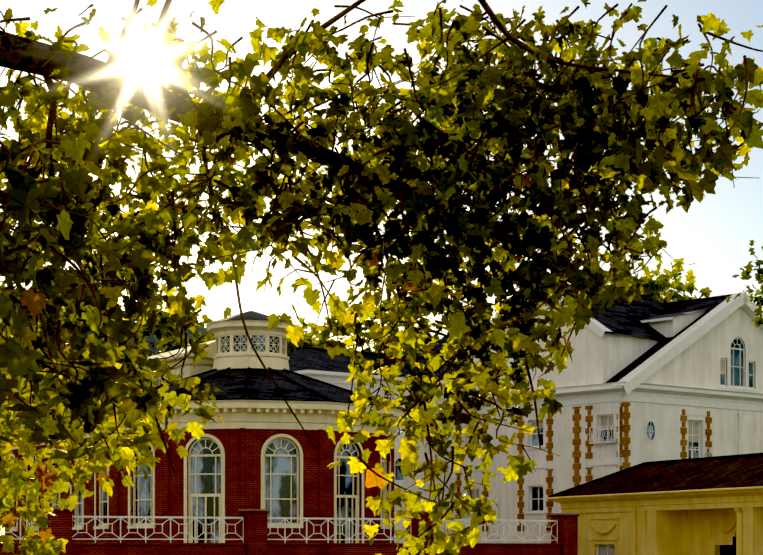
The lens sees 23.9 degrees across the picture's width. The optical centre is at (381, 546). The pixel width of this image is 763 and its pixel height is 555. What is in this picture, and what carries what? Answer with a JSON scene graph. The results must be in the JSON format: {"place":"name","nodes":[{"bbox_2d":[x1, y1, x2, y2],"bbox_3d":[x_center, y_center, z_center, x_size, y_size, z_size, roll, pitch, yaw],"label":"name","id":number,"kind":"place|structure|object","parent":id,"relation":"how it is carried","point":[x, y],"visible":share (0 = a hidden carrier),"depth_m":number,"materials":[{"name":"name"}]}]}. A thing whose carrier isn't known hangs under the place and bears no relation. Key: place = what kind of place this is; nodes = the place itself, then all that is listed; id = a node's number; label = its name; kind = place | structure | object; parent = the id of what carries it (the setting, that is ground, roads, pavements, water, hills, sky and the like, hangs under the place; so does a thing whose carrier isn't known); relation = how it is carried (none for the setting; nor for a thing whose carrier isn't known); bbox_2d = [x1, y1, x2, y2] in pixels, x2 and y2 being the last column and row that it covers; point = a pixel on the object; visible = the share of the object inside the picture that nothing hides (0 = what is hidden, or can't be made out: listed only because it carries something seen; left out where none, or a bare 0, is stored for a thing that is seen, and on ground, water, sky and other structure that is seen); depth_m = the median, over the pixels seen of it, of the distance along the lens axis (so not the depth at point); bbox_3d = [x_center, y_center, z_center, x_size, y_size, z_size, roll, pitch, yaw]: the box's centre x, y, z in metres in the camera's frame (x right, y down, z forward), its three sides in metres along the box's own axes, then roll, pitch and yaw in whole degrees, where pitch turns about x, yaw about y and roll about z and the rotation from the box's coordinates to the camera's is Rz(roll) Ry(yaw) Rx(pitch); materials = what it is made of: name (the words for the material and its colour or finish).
{"place":"outdoors","nodes":[
{"label":"outdoors","id":0,"kind":"place"},
{"bbox_2d":[0,319,187,544],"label":"maple","id":1,"kind":"object","parent":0,"point":[16,467],"depth_m":36.57,"materials":[{"name":"plant"}]},
{"bbox_2d":[0,288,347,354],"bbox_3d":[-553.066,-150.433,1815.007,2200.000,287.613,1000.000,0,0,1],"label":"mountain ridge","id":2,"kind":"structure","parent":0,"point":[151,338],"depth_m":1739.85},
{"bbox_2d":[279,304,436,354],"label":"oak","id":3,"kind":"object","parent":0,"point":[309,340],"depth_m":144.59,"materials":[{"name":"green plant"}]},
{"bbox_2d":[287,334,456,542],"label":"building","id":4,"kind":"structure","parent":0,"point":[318,363],"depth_m":103.12,"materials":[{"name":"white paint"}]},
{"bbox_2d":[0,0,762,554],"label":"plane tree","id":5,"kind":"object","parent":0,"point":[514,116],"depth_m":9.12,"materials":[{"name":"green plant"}]},
{"bbox_2d":[0,0,762,542],"label":"sky","id":6,"kind":"structure","parent":0,"point":[715,234],"materials":[{"name":"white"}]},
{"bbox_2d":[417,284,762,542],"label":"white building","id":7,"kind":"structure","parent":0,"point":[683,379],"depth_m":98.71,"materials":[{"name":"white paint"}]},
{"label":"ground","id":8,"kind":"structure","parent":0,"visible":0},
{"bbox_2d":[2,275,212,404],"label":"oak","id":9,"kind":"object","parent":8,"relation":"on","point":[159,334],"depth_m":118.38,"materials":[{"name":"green plant"}]},
{"bbox_2d":[164,321,214,352],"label":"oak","id":10,"kind":"object","parent":8,"relation":"on","point":[200,336],"depth_m":128.80,"materials":[{"name":"green plant"}]},
{"bbox_2d":[0,507,579,554],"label":"terrace wall","id":11,"kind":"structure","parent":8,"relation":"on","point":[255,531],"depth_m":63.15,"materials":[{"name":"red brick"}]},
{"bbox_2d":[0,516,557,542],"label":"terrace railing","id":12,"kind":"object","parent":11,"relation":"on","point":[305,518],"visible":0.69,"depth_m":63.70,"materials":[{"name":"white metal"}]},
{"bbox_2d":[413,311,461,340],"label":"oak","id":13,"kind":"object","parent":8,"relation":"on","point":[437,338],"depth_m":170.63,"materials":[{"name":"green plant"}]},
{"bbox_2d":[547,453,762,554],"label":"porte cochere","id":14,"kind":"object","parent":8,"relation":"on","point":[713,505],"visible":0.96,"depth_m":84.00,"materials":[{"name":"yellow paint"}]},
{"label":"oak wood","id":15,"kind":"object","parent":8,"relation":"on","visible":0},
{"bbox_2d":[495,251,711,314],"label":"oak","id":16,"kind":"object","parent":15,"relation":"attached to","point":[658,287],"visible":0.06,"depth_m":157.05,"materials":[{"name":"green plant"}]},
{"label":"terrace floor","id":17,"kind":"structure","parent":0,"visible":0},
{"bbox_2d":[5,340,214,542],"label":"building","id":18,"kind":"structure","parent":17,"relation":"on","point":[100,502],"depth_m":79.39,"materials":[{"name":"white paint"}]},
{"bbox_2d":[115,367,410,542],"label":"rotunda","id":19,"kind":"structure","parent":17,"relation":"on","point":[257,450],"depth_m":72.63,"materials":[{"name":"red brick"}]},
{"bbox_2d":[206,311,294,369],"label":"cupola","id":20,"kind":"object","parent":19,"relation":"on","point":[233,348],"visible":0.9,"depth_m":76.80,"materials":[{"name":"beige paint"}]},
{"label":"forecourt paving","id":21,"kind":"structure","parent":0,"visible":0},
{"bbox_2d":[0,451,67,554],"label":"low maple","id":22,"kind":"object","parent":21,"relation":"on","point":[32,546],"depth_m":43.12,"materials":[{"name":"plant"}]},
{"bbox_3d":[9.468,-1.873,32.724,3.750,9.895,3.694,0,0,1],"label":"spruce wood","id":23,"kind":"object","parent":21,"relation":"on","visible":0},
{"bbox_2d":[726,240,762,326],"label":"tree","id":24,"kind":"object","parent":23,"relation":"attached to","point":[745,275],"visible":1,"depth_m":33.24,"materials":[{"name":"green plant"}]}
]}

